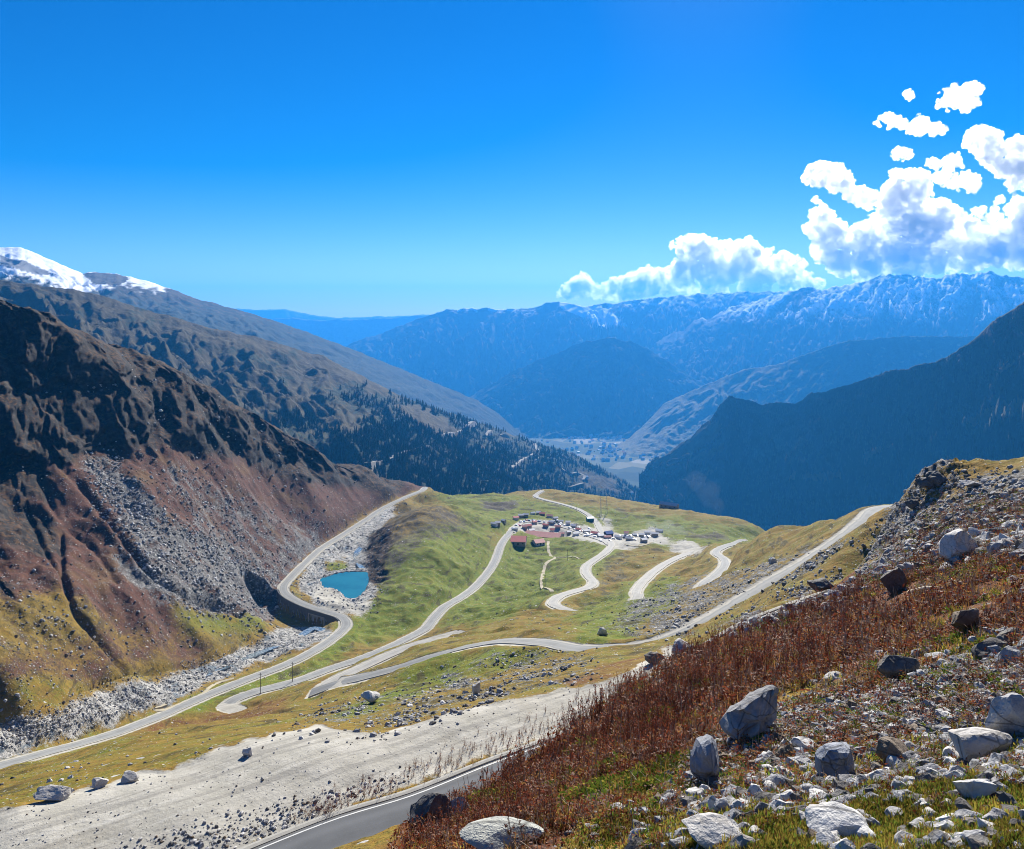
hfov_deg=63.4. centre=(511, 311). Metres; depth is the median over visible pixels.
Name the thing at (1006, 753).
stone
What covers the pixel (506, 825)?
dry plant
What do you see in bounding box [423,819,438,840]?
dry plant
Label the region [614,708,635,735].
dry plant
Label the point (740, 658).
dry plant
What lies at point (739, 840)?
stone
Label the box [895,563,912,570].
boulder
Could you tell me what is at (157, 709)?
path
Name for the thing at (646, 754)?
dry plant
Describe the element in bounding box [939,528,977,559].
boulder
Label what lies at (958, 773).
stone
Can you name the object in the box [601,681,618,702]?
dry plant
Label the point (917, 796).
stone
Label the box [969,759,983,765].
stone
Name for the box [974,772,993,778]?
stone
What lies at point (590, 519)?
house
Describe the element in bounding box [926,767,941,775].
stone
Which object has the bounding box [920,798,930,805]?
stone
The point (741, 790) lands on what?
stone
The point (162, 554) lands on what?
rubble
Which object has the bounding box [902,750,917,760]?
stone
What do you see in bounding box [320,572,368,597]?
pond
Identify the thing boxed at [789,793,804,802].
stone
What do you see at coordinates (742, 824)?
stone
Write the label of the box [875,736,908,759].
boulder
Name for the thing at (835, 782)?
stone
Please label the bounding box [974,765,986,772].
stone
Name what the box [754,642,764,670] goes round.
dry plant
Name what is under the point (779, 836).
grass
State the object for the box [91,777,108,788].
boulder
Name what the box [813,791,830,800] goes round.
stone
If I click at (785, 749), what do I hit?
boulder
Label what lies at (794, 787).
stone
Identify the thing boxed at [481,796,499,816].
dry plant
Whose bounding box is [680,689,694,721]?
dry plant
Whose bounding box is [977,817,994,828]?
stone
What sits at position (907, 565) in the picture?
boulder
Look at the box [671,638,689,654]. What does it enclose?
boulder
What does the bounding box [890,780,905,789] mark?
stone
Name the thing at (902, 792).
stone
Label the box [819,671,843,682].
stone
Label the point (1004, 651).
stone
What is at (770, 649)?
dry plant
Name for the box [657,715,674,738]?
dry plant
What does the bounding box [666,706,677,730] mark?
dry plant
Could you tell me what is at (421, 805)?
boulder
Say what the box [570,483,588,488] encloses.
road
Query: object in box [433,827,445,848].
dry plant
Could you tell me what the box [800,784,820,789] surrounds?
stone
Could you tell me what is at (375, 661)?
road
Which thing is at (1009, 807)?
stone
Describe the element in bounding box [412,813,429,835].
dry plant
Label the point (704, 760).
boulder
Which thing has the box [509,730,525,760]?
dry plant
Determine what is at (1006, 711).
boulder
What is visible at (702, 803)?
stone
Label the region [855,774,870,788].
stone
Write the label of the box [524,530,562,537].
house
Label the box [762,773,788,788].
boulder
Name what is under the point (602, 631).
boulder
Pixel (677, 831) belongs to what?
stone
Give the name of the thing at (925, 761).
stone
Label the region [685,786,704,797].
stone
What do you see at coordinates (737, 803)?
stone
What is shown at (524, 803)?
dry plant
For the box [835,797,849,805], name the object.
stone
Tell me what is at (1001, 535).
boulder
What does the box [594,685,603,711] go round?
dry plant
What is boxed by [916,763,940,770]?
stone
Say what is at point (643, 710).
dry plant
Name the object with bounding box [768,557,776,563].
boulder
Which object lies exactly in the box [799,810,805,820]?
stone
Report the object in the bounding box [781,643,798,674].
dry plant
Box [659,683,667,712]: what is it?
dry plant
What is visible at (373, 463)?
road
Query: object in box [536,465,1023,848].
rubble
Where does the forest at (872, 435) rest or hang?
on the mountain at (680, 491)
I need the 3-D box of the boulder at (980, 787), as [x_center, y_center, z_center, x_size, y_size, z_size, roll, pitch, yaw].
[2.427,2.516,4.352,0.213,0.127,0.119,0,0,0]
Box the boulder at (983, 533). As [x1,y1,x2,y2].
[980,531,992,539]
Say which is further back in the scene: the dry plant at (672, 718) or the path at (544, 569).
the path at (544, 569)
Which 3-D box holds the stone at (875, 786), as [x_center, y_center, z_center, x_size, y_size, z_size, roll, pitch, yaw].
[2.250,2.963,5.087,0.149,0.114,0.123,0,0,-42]
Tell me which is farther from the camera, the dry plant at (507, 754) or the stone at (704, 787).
the dry plant at (507, 754)
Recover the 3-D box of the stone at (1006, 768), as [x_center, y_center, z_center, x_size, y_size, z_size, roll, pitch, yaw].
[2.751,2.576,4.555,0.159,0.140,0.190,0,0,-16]
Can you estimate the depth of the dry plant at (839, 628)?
26.73 m
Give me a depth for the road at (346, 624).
374.42 m
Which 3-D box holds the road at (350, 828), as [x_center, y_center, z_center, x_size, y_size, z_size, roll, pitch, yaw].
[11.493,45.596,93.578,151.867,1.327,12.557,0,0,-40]
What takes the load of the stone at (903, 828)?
on the hillside
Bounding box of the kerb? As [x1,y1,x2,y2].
[239,589,828,848]
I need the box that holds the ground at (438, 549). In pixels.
[0,487,892,848]
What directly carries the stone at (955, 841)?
on the hillside
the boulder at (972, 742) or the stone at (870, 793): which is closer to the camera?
the stone at (870, 793)
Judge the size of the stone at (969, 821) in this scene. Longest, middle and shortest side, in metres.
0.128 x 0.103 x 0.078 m
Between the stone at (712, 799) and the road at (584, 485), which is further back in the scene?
the road at (584, 485)
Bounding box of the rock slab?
[459,816,543,848]
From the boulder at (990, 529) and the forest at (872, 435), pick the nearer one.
the boulder at (990, 529)
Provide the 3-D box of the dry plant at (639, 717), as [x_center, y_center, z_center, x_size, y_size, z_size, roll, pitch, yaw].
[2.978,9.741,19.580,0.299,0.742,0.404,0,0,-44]
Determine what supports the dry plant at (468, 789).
on the hillside
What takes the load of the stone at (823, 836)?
on the hillside
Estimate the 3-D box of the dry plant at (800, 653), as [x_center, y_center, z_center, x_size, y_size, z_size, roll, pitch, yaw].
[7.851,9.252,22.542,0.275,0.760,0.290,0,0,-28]
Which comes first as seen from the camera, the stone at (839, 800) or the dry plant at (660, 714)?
the stone at (839, 800)
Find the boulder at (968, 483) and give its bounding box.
[959,480,982,486]
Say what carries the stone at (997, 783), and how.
on the hillside
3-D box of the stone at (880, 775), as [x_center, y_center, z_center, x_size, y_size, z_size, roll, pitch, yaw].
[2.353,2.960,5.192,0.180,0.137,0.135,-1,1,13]
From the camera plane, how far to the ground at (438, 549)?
248.87 m
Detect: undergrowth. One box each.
[290,670,632,822]
[385,548,1023,848]
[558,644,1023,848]
[853,478,1023,592]
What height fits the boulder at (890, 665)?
0.355 m
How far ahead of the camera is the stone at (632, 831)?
5.17 m
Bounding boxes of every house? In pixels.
[510,535,526,546]
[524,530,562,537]
[532,538,544,545]
[586,516,594,521]
[659,501,678,508]
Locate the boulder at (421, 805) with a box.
[409,792,451,829]
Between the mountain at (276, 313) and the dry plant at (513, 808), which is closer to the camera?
the dry plant at (513, 808)
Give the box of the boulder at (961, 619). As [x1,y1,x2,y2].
[951,608,978,631]
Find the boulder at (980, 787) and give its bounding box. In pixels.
[952,779,996,799]
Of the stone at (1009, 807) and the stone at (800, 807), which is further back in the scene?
the stone at (800, 807)
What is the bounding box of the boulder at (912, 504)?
[904,500,918,508]
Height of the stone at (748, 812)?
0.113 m
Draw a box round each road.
[0,487,426,768]
[223,530,513,703]
[254,599,807,848]
[308,505,891,697]
[316,639,434,695]
[364,446,428,470]
[442,421,476,436]
[486,430,512,443]
[509,520,607,544]
[511,453,538,467]
[533,490,643,610]
[562,468,585,481]
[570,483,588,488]
[631,551,692,595]
[696,539,746,586]
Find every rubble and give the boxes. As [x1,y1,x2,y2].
[0,336,419,711]
[0,495,404,756]
[0,495,866,848]
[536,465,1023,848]
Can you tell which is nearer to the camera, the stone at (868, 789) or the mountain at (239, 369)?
the stone at (868, 789)
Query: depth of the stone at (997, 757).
5.43 m
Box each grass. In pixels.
[389,555,1023,848]
[552,715,1023,848]
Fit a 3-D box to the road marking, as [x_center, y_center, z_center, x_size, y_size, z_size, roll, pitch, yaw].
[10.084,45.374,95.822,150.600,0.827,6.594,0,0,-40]
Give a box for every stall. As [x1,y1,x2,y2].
[490,522,497,526]
[614,534,621,539]
[625,536,633,540]
[640,537,647,542]
[651,532,658,536]
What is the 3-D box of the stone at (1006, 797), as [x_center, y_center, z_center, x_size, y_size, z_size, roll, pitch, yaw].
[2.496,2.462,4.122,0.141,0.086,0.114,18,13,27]
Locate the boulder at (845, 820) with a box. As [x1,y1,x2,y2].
[804,801,868,837]
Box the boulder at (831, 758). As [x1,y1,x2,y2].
[814,742,854,776]
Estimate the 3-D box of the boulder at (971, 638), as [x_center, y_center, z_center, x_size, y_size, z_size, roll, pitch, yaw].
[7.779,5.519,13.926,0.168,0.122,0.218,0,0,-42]
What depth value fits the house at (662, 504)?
987.87 m
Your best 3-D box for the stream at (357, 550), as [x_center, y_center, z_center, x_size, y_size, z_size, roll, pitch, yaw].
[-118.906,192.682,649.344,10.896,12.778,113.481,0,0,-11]
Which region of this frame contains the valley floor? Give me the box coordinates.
[527,436,650,486]
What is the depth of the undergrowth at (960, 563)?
47.41 m
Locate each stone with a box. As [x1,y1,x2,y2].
[624,834,644,848]
[627,827,648,841]
[631,819,645,829]
[663,793,675,801]
[669,836,687,848]
[670,827,688,838]
[674,808,683,820]
[678,796,696,808]
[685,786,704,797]
[686,809,698,816]
[687,800,700,808]
[693,800,707,810]
[699,784,712,792]
[706,776,718,786]
[707,795,716,809]
[714,797,729,811]
[722,784,736,796]
[723,808,744,820]
[726,796,735,802]
[726,833,755,848]
[729,799,747,809]
[735,786,746,796]
[735,811,753,820]
[738,822,749,830]
[744,783,762,796]
[747,825,759,835]
[752,791,776,801]
[753,801,767,811]
[763,780,778,792]
[768,799,785,808]
[772,789,793,801]
[773,805,784,811]
[779,766,788,776]
[785,799,794,806]
[785,805,806,812]
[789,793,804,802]
[791,785,799,790]
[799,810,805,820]
[800,783,816,790]
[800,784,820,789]
[809,788,825,798]
[811,829,837,848]
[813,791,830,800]
[814,776,828,786]
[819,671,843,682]
[824,775,837,780]
[829,838,855,848]
[830,794,852,799]
[831,789,846,796]
[831,830,840,839]
[832,778,840,788]
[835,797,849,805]
[837,774,856,780]
[837,781,852,790]
[845,794,855,800]
[846,777,855,784]
[852,790,862,796]
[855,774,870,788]
[855,824,875,837]
[856,809,870,817]
[860,843,881,848]
[862,787,876,792]
[862,792,880,798]
[866,762,884,771]
[866,817,883,825]
[867,784,881,788]
[868,769,883,779]
[873,773,893,783]
[883,770,900,775]
[884,806,902,817]
[885,755,904,769]
[887,789,907,799]
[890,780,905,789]
[894,762,909,774]
[894,789,913,800]
[894,830,914,844]
[897,825,907,831]
[901,762,913,773]
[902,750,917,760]
[903,775,914,781]
[904,741,916,749]
[908,817,924,828]
[909,793,923,802]
[911,838,930,848]
[914,773,939,781]
[915,757,937,765]
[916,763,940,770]
[918,807,936,816]
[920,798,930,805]
[923,829,947,845]
[924,652,945,660]
[924,821,938,828]
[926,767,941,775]
[933,820,956,830]
[935,812,954,821]
[938,736,951,744]
[942,746,958,755]
[942,757,955,764]
[944,770,965,778]
[946,790,958,796]
[946,837,966,848]
[949,765,966,772]
[950,832,965,841]
[954,758,968,764]
[955,797,973,810]
[955,809,982,819]
[961,817,976,823]
[962,829,985,840]
[967,761,981,770]
[967,819,975,825]
[968,834,998,848]
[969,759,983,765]
[970,637,1010,659]
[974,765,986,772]
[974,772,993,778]
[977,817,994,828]
[980,807,1010,820]
[981,761,997,767]
[984,769,1007,781]
[986,827,997,838]
[988,752,1008,762]
[991,780,1008,791]
[991,791,1005,798]
[993,626,1007,635]
[994,645,1021,663]
[996,627,1022,643]
[997,792,1018,804]
[999,764,1022,776]
[1000,751,1012,756]
[1001,804,1019,812]
[1007,764,1019,768]
[1009,818,1023,826]
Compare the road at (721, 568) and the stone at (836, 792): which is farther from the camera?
the road at (721, 568)
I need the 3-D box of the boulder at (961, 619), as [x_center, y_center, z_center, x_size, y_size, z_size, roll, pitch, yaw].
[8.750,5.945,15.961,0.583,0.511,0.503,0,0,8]
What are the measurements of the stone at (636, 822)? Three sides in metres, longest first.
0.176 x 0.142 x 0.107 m
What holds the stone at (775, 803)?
on the hillside
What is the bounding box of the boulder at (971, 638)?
[967,636,976,642]
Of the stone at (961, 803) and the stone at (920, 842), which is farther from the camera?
the stone at (961, 803)
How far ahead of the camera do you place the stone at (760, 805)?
4.87 m
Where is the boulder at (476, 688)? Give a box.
[472,682,479,693]
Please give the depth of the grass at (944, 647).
19.00 m
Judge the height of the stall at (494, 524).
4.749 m
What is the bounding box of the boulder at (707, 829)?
[681,812,742,848]
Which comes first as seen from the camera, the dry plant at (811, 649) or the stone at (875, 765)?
the stone at (875, 765)
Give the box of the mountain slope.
[0,300,427,712]
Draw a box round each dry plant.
[401,817,421,841]
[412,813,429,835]
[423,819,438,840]
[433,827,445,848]
[438,791,458,825]
[460,780,480,803]
[465,796,479,821]
[480,766,488,787]
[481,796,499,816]
[495,759,509,787]
[497,741,512,770]
[499,779,516,803]
[503,799,520,834]
[508,798,520,817]
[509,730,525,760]
[511,793,531,820]
[512,792,536,820]
[526,733,534,763]
[542,794,553,817]
[547,808,556,827]
[548,794,557,815]
[552,795,566,823]
[554,711,572,735]
[562,707,581,730]
[566,777,584,814]
[568,696,592,724]
[592,683,610,718]
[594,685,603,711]
[594,691,601,718]
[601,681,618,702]
[603,699,616,726]
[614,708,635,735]
[615,697,629,724]
[626,689,636,714]
[629,700,641,732]
[632,699,652,721]
[633,709,642,734]
[634,678,654,707]
[644,715,654,745]
[644,744,648,766]
[648,702,660,727]
[656,700,666,725]
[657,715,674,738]
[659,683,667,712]
[660,700,670,733]
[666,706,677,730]
[668,668,676,689]
[672,676,687,699]
[675,700,680,722]
[677,702,689,730]
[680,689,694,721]
[684,676,691,695]
[731,640,747,667]
[735,646,742,670]
[736,646,748,668]
[742,640,764,669]
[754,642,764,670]
[757,633,771,662]
[759,620,768,644]
[767,641,771,659]
[774,631,788,656]
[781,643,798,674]
[795,637,802,660]
[805,639,814,661]
[814,659,824,676]
[832,614,842,635]
[856,591,866,618]
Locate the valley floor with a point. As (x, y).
(627, 469)
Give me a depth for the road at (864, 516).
227.89 m
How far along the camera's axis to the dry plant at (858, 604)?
30.16 m
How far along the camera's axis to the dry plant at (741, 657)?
24.10 m
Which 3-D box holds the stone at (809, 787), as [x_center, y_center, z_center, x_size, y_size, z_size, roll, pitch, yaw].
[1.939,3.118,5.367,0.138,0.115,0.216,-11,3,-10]
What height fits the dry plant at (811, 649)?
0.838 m
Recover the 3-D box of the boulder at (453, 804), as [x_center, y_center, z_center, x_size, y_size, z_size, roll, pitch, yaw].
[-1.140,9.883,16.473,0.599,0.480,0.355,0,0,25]
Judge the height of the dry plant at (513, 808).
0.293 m
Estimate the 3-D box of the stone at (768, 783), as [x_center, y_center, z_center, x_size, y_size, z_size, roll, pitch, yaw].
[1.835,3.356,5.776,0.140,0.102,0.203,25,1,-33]
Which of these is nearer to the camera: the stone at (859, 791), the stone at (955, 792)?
the stone at (955, 792)
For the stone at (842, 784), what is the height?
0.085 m
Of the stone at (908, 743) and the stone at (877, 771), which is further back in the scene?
the stone at (908, 743)
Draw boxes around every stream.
[206,627,324,675]
[353,547,364,567]
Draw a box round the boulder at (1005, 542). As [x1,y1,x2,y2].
[1002,538,1014,546]
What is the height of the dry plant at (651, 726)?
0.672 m
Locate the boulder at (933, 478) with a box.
[915,471,947,487]
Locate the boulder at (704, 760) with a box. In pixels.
[690,734,718,781]
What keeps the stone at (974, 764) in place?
on the hillside
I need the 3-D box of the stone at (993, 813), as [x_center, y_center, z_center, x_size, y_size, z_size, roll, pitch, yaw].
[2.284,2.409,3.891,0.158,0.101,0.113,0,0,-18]
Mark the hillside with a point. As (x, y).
(383, 839)
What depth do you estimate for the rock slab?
6.19 m
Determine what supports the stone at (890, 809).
on the hillside
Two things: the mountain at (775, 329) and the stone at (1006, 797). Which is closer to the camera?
the stone at (1006, 797)
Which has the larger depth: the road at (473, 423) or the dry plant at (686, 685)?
the road at (473, 423)
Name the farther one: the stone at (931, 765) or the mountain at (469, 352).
the mountain at (469, 352)
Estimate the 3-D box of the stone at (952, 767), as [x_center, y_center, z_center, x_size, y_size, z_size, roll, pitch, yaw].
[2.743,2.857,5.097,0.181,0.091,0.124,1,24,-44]
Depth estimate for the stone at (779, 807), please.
4.71 m
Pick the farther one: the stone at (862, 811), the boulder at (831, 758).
the boulder at (831, 758)
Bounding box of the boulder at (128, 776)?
[121,770,138,783]
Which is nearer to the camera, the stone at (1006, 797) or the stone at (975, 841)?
the stone at (975, 841)
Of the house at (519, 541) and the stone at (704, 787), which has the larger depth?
the house at (519, 541)
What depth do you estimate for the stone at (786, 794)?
5.02 m
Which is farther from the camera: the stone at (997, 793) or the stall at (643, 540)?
the stall at (643, 540)
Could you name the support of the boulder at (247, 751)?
on the ground at (438, 549)
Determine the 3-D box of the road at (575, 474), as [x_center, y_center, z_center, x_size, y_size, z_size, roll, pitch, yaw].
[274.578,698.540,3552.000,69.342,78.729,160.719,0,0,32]
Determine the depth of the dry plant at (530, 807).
6.65 m
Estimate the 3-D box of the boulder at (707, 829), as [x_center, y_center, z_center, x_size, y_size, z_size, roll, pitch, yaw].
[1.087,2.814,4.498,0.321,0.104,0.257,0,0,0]
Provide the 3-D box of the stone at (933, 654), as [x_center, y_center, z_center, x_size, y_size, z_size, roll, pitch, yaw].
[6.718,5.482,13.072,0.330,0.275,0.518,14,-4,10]
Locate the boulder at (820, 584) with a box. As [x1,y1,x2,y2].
[807,578,833,591]
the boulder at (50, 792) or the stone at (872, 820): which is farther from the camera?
the boulder at (50, 792)
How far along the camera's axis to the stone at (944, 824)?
3.94 m
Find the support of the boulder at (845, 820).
on the grass at (779, 836)
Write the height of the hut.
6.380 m
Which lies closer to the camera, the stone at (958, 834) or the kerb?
the stone at (958, 834)
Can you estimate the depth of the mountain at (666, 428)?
7226.77 m
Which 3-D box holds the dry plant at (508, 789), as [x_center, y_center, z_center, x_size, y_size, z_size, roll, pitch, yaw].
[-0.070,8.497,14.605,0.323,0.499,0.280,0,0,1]
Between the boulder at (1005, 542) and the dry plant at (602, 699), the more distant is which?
the boulder at (1005, 542)
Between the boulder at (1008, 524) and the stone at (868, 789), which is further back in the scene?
the boulder at (1008, 524)
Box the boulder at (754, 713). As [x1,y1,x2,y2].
[719,685,778,739]
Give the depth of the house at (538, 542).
752.55 m
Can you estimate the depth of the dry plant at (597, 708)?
26.57 m
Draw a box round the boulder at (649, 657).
[644,651,664,664]
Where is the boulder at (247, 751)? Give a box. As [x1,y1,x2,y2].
[242,747,251,755]
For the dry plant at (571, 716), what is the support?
on the hillside
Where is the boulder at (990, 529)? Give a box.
[988,528,1000,533]
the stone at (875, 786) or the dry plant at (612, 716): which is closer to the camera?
the stone at (875, 786)
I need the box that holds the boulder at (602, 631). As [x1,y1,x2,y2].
[597,627,607,634]
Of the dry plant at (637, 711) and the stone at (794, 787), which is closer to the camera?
the stone at (794, 787)
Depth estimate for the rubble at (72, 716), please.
318.81 m
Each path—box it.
[153,678,233,711]
[540,541,555,591]
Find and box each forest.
[263,382,649,502]
[640,306,1023,526]
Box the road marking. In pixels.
[259,613,771,848]
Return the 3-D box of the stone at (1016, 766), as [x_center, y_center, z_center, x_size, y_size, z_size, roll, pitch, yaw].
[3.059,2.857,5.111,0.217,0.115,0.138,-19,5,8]
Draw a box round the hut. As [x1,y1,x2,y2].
[604,530,613,535]
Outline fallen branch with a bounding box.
[907,578,982,600]
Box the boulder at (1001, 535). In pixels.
[999,533,1007,539]
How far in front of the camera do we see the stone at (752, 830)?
4.47 m
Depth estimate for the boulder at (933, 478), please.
119.17 m
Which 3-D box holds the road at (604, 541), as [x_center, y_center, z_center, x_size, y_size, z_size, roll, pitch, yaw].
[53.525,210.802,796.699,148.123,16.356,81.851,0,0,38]
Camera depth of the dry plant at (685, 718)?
17.40 m
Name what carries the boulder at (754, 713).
on the hillside
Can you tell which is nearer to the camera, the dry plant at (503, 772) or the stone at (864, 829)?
the stone at (864, 829)
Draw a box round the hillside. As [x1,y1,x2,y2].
[333,457,1023,848]
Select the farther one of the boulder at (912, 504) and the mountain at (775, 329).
the mountain at (775, 329)
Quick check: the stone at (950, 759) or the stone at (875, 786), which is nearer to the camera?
the stone at (875, 786)
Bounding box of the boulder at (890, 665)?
[877,655,919,678]
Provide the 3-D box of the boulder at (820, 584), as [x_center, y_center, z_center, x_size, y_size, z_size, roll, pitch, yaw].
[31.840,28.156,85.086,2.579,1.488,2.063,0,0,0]
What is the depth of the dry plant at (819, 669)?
19.40 m
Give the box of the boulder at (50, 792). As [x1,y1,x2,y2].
[33,784,74,800]
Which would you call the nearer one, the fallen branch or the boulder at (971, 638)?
the boulder at (971, 638)
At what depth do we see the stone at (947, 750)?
6.30 m
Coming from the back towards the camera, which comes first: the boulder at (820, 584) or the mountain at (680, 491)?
the mountain at (680, 491)
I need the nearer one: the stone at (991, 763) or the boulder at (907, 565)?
the stone at (991, 763)
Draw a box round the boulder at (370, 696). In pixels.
[361,691,379,702]
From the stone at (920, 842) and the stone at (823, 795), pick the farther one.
the stone at (823, 795)
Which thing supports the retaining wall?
on the ground at (438, 549)
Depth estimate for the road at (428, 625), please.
435.07 m
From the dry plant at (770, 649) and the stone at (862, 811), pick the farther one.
the dry plant at (770, 649)
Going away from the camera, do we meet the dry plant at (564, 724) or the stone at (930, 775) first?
the stone at (930, 775)
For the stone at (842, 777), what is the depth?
5.50 m
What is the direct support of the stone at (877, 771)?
on the hillside
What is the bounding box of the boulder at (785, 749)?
[775,744,794,758]
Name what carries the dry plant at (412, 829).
on the hillside
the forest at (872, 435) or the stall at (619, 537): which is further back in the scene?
the forest at (872, 435)
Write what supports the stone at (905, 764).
on the hillside
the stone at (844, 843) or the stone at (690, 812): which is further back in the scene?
the stone at (690, 812)
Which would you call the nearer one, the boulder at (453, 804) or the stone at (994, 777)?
the stone at (994, 777)
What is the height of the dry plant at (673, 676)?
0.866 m
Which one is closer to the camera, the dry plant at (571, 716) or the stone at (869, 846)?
the stone at (869, 846)
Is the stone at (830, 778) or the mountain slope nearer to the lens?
the stone at (830, 778)
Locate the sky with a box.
[0,0,1023,317]
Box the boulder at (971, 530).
[968,527,981,536]
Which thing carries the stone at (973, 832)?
on the hillside
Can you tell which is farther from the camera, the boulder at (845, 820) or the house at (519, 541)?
the house at (519, 541)
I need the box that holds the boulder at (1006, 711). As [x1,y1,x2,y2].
[985,692,1023,734]
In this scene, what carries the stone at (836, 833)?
on the hillside
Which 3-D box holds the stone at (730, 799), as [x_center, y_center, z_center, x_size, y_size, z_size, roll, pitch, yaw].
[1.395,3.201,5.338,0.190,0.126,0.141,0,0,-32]
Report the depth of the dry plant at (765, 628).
30.45 m
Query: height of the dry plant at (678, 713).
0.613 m
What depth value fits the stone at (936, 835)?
3.80 m
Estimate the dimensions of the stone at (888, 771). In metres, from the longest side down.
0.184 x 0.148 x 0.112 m
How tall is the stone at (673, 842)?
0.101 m
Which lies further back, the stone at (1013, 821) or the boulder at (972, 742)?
the boulder at (972, 742)
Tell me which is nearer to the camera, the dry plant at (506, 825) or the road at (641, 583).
the dry plant at (506, 825)
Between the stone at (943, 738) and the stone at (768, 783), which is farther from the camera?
the stone at (943, 738)
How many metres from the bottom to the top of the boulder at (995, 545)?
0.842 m
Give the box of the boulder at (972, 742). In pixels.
[948,727,1012,761]
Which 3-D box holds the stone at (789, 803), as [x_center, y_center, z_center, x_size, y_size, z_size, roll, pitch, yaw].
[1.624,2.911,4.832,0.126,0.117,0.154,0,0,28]
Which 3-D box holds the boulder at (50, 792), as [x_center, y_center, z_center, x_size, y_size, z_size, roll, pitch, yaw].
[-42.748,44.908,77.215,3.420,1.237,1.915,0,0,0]
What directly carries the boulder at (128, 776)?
on the ground at (438, 549)
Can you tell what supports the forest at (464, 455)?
on the mountain at (239, 369)
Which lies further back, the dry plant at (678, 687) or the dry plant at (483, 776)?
the dry plant at (678, 687)
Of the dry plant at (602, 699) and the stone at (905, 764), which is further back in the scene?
the dry plant at (602, 699)
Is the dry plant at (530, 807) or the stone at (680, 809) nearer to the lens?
the stone at (680, 809)
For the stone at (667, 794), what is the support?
on the hillside
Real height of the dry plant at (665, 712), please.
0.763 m
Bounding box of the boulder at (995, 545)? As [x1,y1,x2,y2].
[989,538,1002,552]
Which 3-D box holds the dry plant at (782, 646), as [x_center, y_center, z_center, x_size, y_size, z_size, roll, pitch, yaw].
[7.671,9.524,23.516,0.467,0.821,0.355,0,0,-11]
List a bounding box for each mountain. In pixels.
[0,247,529,439]
[0,279,651,504]
[237,308,423,319]
[271,314,431,346]
[346,291,783,396]
[470,337,704,437]
[614,336,976,458]
[639,302,1023,530]
[645,270,1023,383]
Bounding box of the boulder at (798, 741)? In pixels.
[791,736,814,749]
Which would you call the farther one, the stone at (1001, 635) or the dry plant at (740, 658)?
the dry plant at (740, 658)
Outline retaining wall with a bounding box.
[277,589,338,625]
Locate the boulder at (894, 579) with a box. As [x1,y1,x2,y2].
[880,567,906,593]
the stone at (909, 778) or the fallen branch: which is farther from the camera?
the fallen branch
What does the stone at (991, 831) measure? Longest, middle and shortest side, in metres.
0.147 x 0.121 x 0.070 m
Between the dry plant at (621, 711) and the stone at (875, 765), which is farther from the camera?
the dry plant at (621, 711)
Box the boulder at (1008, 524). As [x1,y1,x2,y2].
[1004,521,1015,527]
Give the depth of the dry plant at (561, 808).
6.60 m
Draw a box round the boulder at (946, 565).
[939,561,954,572]
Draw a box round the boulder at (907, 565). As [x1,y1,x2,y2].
[903,562,913,571]
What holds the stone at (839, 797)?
on the hillside
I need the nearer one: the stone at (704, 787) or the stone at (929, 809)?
the stone at (929, 809)
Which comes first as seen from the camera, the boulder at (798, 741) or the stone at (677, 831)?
the stone at (677, 831)
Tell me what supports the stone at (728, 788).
on the hillside
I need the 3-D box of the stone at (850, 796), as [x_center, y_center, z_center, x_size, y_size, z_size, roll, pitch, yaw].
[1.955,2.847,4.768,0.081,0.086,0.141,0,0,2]
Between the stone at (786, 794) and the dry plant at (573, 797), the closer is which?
the stone at (786, 794)
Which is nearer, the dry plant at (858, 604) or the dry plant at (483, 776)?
the dry plant at (483, 776)
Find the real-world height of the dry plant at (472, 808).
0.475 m
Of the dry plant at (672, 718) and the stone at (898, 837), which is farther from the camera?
the dry plant at (672, 718)
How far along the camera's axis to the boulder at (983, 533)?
40.44 m
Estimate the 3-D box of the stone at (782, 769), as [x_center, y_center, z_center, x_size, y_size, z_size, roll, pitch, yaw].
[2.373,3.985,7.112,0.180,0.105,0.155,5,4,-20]
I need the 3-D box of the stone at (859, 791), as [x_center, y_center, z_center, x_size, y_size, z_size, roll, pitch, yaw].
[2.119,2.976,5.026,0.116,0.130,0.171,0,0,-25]
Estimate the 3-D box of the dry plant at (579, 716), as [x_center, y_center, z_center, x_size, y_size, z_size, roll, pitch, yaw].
[2.280,12.847,26.509,0.649,1.314,0.743,0,0,-44]
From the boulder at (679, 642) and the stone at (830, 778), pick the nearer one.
the stone at (830, 778)
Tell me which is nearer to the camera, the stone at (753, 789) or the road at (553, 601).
the stone at (753, 789)
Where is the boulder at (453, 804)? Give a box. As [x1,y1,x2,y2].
[451,796,468,815]

